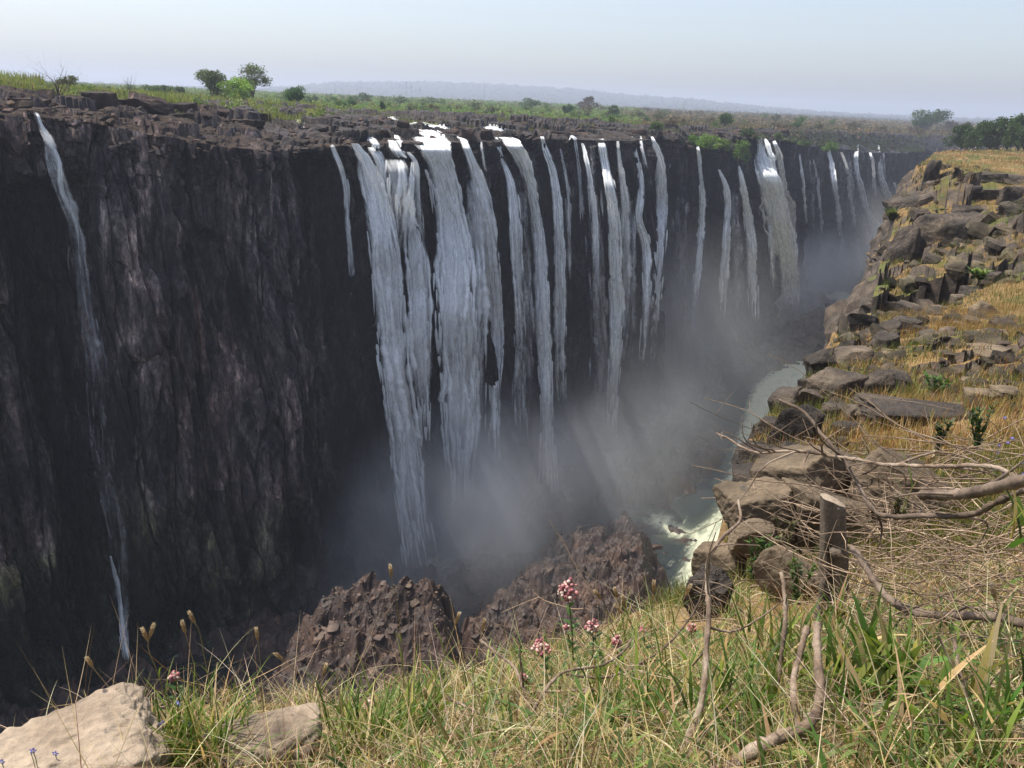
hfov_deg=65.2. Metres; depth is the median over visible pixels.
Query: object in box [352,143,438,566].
waterfall
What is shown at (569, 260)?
waterfall
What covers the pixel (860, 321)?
rock
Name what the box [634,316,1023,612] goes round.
golden grass
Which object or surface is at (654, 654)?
dead branch
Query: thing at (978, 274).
weed
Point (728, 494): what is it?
rock
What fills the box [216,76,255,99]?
tree
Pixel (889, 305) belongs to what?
rock
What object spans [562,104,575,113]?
tree
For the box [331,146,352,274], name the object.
waterfall
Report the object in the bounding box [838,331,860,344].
rock
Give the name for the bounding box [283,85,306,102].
tree
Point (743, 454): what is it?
rock
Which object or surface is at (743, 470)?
rock
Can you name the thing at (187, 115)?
rim boulder
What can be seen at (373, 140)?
waterfall
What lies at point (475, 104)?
tree
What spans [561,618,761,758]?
grass clump
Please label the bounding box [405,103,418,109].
tree
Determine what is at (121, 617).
waterfall
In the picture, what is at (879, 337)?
rock
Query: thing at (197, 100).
reed shrubs
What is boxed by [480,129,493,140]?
rim boulder
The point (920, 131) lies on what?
tree
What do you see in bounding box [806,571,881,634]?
grass clump
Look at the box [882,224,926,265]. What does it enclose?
rock outcrop
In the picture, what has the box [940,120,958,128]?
tree
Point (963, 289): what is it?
rock outcrop
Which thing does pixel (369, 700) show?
flower plant
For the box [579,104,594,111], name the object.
tree
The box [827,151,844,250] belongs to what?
waterfall
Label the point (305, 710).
rock
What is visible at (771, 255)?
waterfall
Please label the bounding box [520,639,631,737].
dead branch
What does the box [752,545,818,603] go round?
rock
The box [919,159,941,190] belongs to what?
rock outcrop
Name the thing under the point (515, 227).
waterfall
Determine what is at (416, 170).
waterfall
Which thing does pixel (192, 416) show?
cliff
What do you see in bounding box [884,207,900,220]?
weed
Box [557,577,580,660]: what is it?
flower plant
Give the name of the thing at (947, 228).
rock outcrop
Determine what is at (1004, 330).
rock outcrop
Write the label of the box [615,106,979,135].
dry woodland
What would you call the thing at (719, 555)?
rock
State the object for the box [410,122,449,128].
rapids
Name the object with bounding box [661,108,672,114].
tree
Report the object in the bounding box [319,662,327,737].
grass stalk
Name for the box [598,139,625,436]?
waterfall
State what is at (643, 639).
flower plant
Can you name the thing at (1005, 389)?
rock
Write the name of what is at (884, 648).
grass clump
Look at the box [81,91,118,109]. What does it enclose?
rim boulder
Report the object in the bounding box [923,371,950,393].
weed
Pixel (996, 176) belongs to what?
rock outcrop
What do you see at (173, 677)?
flower plant
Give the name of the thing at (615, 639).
flower plant
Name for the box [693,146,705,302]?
waterfall
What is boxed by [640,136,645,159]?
waterfall
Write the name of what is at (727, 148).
bush
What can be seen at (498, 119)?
meadow grass
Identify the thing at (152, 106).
rim boulder
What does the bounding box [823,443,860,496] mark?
rock
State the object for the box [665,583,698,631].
grass stalk
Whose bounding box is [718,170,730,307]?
waterfall
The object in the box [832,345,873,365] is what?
rock
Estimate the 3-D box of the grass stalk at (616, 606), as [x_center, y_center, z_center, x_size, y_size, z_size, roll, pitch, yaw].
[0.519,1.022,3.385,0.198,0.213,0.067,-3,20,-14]
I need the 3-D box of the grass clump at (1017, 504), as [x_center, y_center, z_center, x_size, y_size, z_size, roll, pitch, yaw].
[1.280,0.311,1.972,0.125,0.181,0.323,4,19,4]
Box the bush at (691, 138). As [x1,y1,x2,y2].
[688,135,698,145]
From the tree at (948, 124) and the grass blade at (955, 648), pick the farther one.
the tree at (948, 124)
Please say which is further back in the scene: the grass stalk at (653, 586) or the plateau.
the plateau
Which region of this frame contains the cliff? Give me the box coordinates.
[0,80,1020,709]
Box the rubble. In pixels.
[211,303,828,703]
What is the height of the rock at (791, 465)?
0.568 m
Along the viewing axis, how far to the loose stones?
30.37 m
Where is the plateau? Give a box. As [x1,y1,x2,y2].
[48,81,981,127]
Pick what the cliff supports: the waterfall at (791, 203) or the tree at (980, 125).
the waterfall at (791, 203)
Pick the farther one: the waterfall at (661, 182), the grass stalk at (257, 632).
the waterfall at (661, 182)
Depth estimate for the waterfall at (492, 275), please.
199.89 m
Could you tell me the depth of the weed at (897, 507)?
4.20 m
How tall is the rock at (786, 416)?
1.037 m
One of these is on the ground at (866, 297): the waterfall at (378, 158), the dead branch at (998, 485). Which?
the dead branch at (998, 485)
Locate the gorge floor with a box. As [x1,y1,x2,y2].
[0,254,868,733]
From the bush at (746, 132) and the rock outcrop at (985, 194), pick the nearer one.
the rock outcrop at (985, 194)
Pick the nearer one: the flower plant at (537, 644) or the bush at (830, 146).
the flower plant at (537, 644)
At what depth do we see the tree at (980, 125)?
328.69 m
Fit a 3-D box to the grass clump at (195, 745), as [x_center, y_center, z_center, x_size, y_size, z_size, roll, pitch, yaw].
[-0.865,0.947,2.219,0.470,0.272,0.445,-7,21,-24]
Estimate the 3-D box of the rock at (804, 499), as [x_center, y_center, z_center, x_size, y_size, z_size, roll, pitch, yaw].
[2.203,0.968,5.617,0.568,0.544,0.409,2,19,0]
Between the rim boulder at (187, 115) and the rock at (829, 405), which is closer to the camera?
the rock at (829, 405)
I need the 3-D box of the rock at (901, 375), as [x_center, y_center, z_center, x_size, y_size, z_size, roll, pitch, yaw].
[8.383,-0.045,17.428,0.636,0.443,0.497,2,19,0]
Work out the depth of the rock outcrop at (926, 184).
104.12 m
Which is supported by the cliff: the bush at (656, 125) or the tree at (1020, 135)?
the bush at (656, 125)
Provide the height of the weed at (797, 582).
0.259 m
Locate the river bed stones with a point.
(109, 117)
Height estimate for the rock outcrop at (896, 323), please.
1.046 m
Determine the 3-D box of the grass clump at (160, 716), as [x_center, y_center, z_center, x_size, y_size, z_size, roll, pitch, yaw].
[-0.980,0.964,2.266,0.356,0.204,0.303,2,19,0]
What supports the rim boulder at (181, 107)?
on the cliff
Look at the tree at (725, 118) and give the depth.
440.62 m
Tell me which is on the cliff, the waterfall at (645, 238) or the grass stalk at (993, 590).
the waterfall at (645, 238)
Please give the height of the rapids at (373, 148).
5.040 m
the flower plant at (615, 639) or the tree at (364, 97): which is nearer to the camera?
the flower plant at (615, 639)
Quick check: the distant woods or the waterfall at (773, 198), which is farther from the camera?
the distant woods
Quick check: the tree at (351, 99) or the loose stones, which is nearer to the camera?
the loose stones
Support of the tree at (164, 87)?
on the plateau
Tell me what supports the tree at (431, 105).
on the plateau
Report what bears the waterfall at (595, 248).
on the cliff
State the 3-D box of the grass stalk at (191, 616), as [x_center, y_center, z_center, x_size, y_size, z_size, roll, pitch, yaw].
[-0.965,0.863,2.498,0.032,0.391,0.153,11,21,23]
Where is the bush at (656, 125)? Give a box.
[649,119,664,129]
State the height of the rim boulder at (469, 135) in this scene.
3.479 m
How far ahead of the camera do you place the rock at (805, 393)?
15.37 m
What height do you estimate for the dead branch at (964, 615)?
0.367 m
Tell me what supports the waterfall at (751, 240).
on the cliff
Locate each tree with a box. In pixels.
[10,53,98,95]
[56,75,78,86]
[122,70,141,91]
[137,85,163,91]
[159,85,173,92]
[173,85,184,94]
[193,69,230,98]
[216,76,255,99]
[232,62,273,97]
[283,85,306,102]
[330,97,341,105]
[340,99,352,107]
[347,93,371,100]
[348,96,357,104]
[392,95,406,104]
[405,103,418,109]
[424,96,437,103]
[427,104,439,110]
[466,99,479,106]
[482,104,496,113]
[519,98,543,107]
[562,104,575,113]
[576,96,600,107]
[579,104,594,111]
[603,113,619,122]
[607,104,619,115]
[630,109,643,117]
[642,113,650,121]
[651,111,666,119]
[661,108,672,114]
[663,118,677,125]
[680,118,690,124]
[705,116,715,123]
[710,119,721,127]
[717,113,735,125]
[770,114,780,121]
[790,115,809,128]
[807,121,823,129]
[825,118,836,125]
[846,121,860,130]
[873,124,887,132]
[911,108,953,129]
[913,127,926,134]
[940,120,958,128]
[941,123,974,149]
[960,130,983,149]
[968,120,992,149]
[974,122,1004,149]
[988,116,1015,149]
[1000,121,1023,149]
[1006,112,1023,150]
[1015,127,1023,150]
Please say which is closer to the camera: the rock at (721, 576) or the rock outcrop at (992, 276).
the rock at (721, 576)
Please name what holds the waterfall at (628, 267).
attached to the cliff
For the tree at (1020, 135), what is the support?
on the ground at (866, 297)
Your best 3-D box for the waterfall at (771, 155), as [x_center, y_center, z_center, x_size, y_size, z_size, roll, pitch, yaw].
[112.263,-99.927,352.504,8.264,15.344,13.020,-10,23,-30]
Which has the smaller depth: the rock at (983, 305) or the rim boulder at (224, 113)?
the rock at (983, 305)
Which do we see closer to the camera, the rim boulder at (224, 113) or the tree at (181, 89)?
the rim boulder at (224, 113)
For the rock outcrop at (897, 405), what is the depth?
12.45 m
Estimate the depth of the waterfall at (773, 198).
364.41 m
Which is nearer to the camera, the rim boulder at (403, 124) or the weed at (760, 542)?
the weed at (760, 542)
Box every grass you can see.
[0,521,1023,767]
[326,107,745,135]
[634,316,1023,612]
[854,147,1023,337]
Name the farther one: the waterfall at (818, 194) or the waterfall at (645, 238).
the waterfall at (818, 194)
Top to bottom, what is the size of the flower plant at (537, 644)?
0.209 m
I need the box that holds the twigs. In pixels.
[476,354,1023,766]
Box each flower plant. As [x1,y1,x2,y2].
[166,670,185,715]
[365,699,377,725]
[520,673,535,694]
[530,637,553,682]
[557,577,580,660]
[558,622,575,647]
[584,618,603,663]
[609,635,626,670]
[634,626,655,648]
[682,623,700,646]
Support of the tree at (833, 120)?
on the plateau
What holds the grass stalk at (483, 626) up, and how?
on the ground at (866, 297)
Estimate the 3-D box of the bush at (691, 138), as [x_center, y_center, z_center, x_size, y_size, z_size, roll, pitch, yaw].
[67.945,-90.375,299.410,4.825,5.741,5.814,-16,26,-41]
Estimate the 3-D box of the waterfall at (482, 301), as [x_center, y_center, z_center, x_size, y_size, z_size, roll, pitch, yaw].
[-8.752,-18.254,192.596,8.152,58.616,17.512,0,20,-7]
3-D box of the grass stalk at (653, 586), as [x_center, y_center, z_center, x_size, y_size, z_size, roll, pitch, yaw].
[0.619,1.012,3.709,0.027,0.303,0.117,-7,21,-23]
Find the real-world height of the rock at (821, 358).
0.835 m
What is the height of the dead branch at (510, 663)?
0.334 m
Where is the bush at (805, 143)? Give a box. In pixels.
[797,139,812,148]
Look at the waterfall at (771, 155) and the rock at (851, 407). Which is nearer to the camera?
the rock at (851, 407)
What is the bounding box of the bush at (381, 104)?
[379,101,386,109]
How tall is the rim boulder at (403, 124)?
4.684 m
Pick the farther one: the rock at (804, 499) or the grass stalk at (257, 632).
the rock at (804, 499)
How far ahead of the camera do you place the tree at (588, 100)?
843.52 m
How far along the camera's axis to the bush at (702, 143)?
292.72 m
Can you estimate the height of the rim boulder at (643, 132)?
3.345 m
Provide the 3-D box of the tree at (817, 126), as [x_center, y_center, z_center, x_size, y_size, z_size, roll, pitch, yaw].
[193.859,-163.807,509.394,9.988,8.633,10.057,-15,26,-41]
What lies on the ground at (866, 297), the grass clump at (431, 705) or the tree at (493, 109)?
the grass clump at (431, 705)
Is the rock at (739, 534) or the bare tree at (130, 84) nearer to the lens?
the rock at (739, 534)
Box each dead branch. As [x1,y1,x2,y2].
[447,696,498,728]
[468,687,698,715]
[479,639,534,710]
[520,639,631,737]
[566,579,705,683]
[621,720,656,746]
[657,499,783,765]
[724,621,835,767]
[767,572,795,714]
[778,399,1023,547]
[790,625,811,767]
[849,545,1023,628]
[895,459,1023,501]
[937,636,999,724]
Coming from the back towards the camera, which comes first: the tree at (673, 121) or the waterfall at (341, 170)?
the tree at (673, 121)
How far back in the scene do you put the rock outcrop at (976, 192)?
103.85 m
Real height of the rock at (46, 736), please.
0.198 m
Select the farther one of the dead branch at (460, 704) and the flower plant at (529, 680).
the flower plant at (529, 680)
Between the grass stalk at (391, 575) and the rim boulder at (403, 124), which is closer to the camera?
the grass stalk at (391, 575)
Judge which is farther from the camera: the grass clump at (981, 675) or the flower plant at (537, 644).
the flower plant at (537, 644)
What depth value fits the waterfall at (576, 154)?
228.71 m
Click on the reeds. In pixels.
(30, 81)
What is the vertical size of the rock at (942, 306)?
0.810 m
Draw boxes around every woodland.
[45,81,644,123]
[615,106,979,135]
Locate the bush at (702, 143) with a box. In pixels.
[695,133,719,151]
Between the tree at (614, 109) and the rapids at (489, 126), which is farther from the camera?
the tree at (614, 109)
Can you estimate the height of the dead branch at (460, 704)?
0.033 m
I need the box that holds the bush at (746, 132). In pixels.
[739,127,757,139]
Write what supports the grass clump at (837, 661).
on the ground at (866, 297)
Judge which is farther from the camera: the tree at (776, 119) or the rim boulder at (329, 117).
the tree at (776, 119)
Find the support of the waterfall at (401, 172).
attached to the cliff
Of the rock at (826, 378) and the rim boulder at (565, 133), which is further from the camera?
the rim boulder at (565, 133)
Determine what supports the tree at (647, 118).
on the plateau
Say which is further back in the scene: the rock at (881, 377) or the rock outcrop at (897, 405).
the rock at (881, 377)
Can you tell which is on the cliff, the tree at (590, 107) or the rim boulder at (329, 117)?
the rim boulder at (329, 117)
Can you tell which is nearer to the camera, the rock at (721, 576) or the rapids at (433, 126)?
the rock at (721, 576)
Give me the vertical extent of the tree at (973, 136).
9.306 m
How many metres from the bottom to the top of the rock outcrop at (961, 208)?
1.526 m
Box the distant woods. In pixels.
[44,79,1008,123]
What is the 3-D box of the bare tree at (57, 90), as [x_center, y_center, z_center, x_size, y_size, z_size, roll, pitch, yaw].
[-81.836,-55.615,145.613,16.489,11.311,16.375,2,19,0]
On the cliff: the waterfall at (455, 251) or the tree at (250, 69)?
the waterfall at (455, 251)
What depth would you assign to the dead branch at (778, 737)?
1.79 m
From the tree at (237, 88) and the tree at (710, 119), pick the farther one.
the tree at (710, 119)
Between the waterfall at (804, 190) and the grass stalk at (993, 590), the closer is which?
the grass stalk at (993, 590)
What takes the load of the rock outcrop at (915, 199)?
on the ground at (866, 297)
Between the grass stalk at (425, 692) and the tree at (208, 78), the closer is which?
the grass stalk at (425, 692)
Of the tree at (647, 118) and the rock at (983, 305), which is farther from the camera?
the tree at (647, 118)
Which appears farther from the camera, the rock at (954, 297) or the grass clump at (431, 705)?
the rock at (954, 297)
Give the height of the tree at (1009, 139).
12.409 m
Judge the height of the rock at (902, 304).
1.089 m
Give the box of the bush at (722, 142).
[713,138,729,150]
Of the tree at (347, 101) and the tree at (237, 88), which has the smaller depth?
the tree at (237, 88)
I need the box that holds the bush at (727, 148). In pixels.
[721,139,732,154]
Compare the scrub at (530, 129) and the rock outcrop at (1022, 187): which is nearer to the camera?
the rock outcrop at (1022, 187)
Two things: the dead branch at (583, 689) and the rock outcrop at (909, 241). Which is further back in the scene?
the rock outcrop at (909, 241)
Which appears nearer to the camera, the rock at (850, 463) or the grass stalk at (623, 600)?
the grass stalk at (623, 600)
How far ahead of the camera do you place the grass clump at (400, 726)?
2.34 m
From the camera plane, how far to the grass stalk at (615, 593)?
3.61 m
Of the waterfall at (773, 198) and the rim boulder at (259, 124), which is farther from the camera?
the waterfall at (773, 198)
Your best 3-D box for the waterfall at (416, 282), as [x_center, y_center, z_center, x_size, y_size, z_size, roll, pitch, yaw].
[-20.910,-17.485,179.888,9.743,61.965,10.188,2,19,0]
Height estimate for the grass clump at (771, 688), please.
0.197 m
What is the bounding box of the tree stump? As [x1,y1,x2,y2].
[814,493,848,625]
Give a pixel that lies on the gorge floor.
(640, 468)
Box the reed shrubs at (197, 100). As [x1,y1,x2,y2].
[36,81,354,116]
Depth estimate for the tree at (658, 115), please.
493.81 m
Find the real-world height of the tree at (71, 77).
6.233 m
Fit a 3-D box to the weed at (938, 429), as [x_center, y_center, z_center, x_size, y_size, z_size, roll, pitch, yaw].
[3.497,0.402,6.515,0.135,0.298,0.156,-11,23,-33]
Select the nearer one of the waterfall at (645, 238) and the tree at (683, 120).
the waterfall at (645, 238)
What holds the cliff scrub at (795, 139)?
on the cliff
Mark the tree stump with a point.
(832, 510)
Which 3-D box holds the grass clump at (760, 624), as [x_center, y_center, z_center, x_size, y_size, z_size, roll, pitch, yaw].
[0.813,0.721,2.393,0.307,0.204,0.381,0,20,-6]
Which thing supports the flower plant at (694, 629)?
on the ground at (866, 297)
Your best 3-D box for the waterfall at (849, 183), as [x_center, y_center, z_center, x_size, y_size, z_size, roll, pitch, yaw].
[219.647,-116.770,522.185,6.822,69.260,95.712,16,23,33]
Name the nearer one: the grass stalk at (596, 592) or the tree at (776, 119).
the grass stalk at (596, 592)
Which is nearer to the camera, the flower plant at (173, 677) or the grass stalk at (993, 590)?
the grass stalk at (993, 590)
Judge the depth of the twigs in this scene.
3.49 m
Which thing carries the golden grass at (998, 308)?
on the ground at (866, 297)
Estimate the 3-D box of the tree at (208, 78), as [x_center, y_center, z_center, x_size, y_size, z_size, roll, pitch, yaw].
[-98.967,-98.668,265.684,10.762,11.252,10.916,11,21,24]
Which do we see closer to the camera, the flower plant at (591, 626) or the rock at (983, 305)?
the flower plant at (591, 626)
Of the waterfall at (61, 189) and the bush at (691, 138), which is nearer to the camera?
the waterfall at (61, 189)
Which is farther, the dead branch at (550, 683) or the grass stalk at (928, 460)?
the grass stalk at (928, 460)
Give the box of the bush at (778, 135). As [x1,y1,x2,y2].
[774,131,782,140]
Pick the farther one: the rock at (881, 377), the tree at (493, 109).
the tree at (493, 109)
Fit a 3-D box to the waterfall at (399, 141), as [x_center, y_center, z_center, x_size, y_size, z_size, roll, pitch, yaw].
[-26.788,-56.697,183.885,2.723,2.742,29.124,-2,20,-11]
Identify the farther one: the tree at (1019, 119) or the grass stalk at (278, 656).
the tree at (1019, 119)
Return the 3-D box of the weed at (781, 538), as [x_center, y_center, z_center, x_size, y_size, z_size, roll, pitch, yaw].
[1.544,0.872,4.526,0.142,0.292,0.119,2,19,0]
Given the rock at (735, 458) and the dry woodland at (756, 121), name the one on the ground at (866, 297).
the rock at (735, 458)
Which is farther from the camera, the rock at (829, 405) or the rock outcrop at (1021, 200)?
the rock outcrop at (1021, 200)
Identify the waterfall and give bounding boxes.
[36,113,79,239]
[110,556,128,658]
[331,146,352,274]
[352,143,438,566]
[369,138,379,148]
[369,147,399,261]
[381,160,414,233]
[388,140,406,157]
[394,135,401,146]
[402,162,432,440]
[408,153,423,230]
[416,129,480,507]
[457,136,503,460]
[468,188,489,412]
[499,137,557,484]
[500,158,524,419]
[540,136,566,399]
[565,175,570,267]
[574,139,580,202]
[583,144,598,274]
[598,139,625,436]
[618,150,632,309]
[634,149,651,357]
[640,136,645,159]
[649,136,667,331]
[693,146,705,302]
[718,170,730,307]
[738,166,758,316]
[754,138,799,305]
[764,138,776,170]
[768,227,774,282]
[773,141,797,256]
[799,156,805,211]
[813,160,823,229]
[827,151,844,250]
[842,154,858,238]
[853,151,880,246]
[869,152,875,190]
[877,145,891,198]
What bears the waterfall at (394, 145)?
on the cliff
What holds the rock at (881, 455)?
on the ground at (866, 297)
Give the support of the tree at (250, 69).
on the plateau
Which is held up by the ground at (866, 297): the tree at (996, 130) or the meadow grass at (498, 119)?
the tree at (996, 130)
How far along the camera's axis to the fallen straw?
2.04 m
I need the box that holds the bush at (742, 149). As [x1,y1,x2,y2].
[732,140,750,168]
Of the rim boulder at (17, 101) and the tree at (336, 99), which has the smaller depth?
the rim boulder at (17, 101)
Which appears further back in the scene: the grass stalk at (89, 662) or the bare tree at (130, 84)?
the bare tree at (130, 84)
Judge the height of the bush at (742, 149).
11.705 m
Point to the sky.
(965, 58)
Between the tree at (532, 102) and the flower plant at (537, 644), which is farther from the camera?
the tree at (532, 102)
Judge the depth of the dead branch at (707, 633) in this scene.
2.09 m
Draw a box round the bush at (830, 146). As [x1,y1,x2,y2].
[820,142,840,153]
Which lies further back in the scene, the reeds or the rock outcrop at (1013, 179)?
the reeds
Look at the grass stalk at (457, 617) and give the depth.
3.00 m
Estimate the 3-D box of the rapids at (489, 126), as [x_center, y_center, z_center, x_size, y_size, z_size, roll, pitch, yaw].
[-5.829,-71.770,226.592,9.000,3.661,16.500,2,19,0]
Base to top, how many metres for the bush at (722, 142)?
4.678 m
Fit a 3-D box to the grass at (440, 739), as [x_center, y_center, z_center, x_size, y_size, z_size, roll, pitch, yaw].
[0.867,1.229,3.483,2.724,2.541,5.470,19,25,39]
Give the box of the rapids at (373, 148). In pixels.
[367,137,380,150]
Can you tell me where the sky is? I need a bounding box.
[0,0,1023,118]
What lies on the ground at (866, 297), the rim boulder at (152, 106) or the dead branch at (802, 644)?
the dead branch at (802, 644)
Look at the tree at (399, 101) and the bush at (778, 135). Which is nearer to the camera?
the bush at (778, 135)
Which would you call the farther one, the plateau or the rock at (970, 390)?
the plateau
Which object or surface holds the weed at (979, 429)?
on the ground at (866, 297)
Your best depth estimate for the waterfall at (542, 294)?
219.59 m
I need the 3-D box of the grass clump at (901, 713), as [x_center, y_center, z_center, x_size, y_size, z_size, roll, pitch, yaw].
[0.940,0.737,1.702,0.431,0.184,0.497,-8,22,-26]
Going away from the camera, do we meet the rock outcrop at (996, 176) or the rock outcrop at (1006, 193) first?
the rock outcrop at (1006, 193)
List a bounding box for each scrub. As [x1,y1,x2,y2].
[174,109,730,137]
[755,129,927,152]
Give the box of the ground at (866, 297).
[156,147,1023,767]
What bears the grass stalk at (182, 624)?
on the ground at (866, 297)
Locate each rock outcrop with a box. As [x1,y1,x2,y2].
[853,393,971,427]
[858,318,902,333]
[882,191,933,223]
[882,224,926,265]
[913,212,985,247]
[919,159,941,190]
[922,180,939,190]
[945,343,1014,357]
[950,204,984,212]
[955,329,1007,335]
[958,285,982,295]
[972,186,982,199]
[974,271,1003,285]
[980,189,1000,199]
[981,173,1008,182]
[996,186,1021,204]
[1002,173,1023,184]
[1011,186,1023,196]
[1014,197,1023,204]
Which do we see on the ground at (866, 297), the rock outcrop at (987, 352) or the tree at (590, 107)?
the rock outcrop at (987, 352)
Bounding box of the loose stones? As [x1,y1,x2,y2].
[754,163,1023,459]
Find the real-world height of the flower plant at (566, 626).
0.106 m
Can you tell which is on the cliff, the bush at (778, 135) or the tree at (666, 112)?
the bush at (778, 135)
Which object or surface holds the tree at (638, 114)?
on the plateau
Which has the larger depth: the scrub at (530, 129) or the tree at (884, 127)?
the tree at (884, 127)
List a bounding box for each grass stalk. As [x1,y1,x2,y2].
[84,656,162,702]
[140,623,173,707]
[180,619,201,710]
[186,611,219,709]
[246,626,263,710]
[273,652,345,717]
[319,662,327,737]
[389,564,404,687]
[411,686,431,730]
[432,612,460,679]
[472,618,485,679]
[593,589,624,647]
[613,587,631,643]
[613,604,658,647]
[619,595,648,642]
[639,580,655,635]
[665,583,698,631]
[885,448,935,511]
[989,582,1022,637]
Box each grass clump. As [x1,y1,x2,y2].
[123,656,293,767]
[133,671,233,761]
[296,652,448,767]
[372,645,474,736]
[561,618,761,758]
[648,614,828,763]
[727,580,850,686]
[786,583,925,702]
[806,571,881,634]
[836,643,1023,767]
[838,589,980,715]
[892,600,1023,767]
[988,463,1023,547]
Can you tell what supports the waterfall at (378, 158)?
attached to the cliff
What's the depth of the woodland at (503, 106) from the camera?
591.81 m
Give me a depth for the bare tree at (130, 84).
187.39 m
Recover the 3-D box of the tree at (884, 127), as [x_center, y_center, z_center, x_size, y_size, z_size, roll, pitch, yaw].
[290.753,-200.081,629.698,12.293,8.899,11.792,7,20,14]
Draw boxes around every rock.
[0,682,174,767]
[205,703,322,767]
[682,563,733,622]
[691,541,746,585]
[712,476,795,549]
[727,518,775,557]
[731,443,743,464]
[731,462,755,481]
[737,440,778,463]
[749,444,846,494]
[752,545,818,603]
[753,416,776,438]
[767,386,802,412]
[767,404,824,444]
[781,441,806,446]
[781,477,873,558]
[797,378,807,387]
[798,388,823,406]
[803,349,838,376]
[806,367,868,399]
[821,401,845,418]
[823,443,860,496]
[827,420,862,436]
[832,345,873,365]
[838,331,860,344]
[842,403,858,420]
[847,313,879,332]
[848,446,959,534]
[864,369,895,395]
[871,330,900,349]
[883,301,896,310]
[885,369,913,388]
[893,315,923,329]
[895,300,924,314]
[931,305,946,309]
[948,294,967,305]
[962,387,995,404]
[967,300,1000,313]
[988,385,1018,400]
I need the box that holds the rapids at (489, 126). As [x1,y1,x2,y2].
[484,124,504,130]
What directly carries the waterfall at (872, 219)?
attached to the cliff
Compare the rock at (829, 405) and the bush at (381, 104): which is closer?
the rock at (829, 405)
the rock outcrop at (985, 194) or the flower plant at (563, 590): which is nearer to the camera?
the flower plant at (563, 590)
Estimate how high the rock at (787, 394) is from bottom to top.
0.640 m
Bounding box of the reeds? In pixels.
[0,69,321,122]
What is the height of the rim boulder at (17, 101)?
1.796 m
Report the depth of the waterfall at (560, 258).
227.86 m
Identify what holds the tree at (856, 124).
on the plateau
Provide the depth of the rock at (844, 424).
12.07 m
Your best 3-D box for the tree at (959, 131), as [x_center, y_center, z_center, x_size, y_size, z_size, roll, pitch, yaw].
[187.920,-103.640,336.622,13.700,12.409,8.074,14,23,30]
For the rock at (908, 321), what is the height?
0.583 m
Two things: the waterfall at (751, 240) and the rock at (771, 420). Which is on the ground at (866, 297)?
the rock at (771, 420)
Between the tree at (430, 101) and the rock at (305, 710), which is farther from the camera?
the tree at (430, 101)
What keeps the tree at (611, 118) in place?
on the plateau
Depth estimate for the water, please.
218.75 m
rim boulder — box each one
[11,98,30,107]
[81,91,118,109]
[118,98,169,113]
[171,102,197,112]
[171,113,194,120]
[215,108,233,117]
[231,119,264,128]
[260,113,269,120]
[320,116,340,118]
[397,120,409,127]
[461,129,474,142]
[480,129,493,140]
[550,131,569,136]
[631,129,647,138]
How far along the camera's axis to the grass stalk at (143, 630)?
2.35 m
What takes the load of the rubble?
on the gorge floor
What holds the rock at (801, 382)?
on the ground at (866, 297)
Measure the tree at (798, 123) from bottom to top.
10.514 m
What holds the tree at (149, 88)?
on the plateau
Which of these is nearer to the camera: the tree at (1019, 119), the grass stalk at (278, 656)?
the grass stalk at (278, 656)
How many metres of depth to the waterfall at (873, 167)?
545.38 m
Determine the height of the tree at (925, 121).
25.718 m
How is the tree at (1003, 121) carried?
on the ground at (866, 297)
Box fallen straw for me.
[1,522,1023,767]
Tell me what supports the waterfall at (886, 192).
attached to the cliff
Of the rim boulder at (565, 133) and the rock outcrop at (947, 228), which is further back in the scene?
the rim boulder at (565, 133)
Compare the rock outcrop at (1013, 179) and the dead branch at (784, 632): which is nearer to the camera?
the dead branch at (784, 632)
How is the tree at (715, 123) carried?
on the plateau
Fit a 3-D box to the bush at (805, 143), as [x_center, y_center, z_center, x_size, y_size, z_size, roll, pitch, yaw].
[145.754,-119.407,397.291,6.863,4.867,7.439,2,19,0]
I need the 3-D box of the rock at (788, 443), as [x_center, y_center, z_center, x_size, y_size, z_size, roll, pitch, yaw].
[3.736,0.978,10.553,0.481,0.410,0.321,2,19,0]
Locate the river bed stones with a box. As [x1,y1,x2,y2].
[0,94,894,153]
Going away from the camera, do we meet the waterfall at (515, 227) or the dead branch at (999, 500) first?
the dead branch at (999, 500)
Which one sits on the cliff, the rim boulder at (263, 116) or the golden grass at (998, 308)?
the rim boulder at (263, 116)
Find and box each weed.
[744,534,780,580]
[774,515,801,546]
[788,549,816,599]
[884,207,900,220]
[890,493,911,520]
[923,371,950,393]
[932,417,955,449]
[966,265,992,280]
[966,402,997,447]

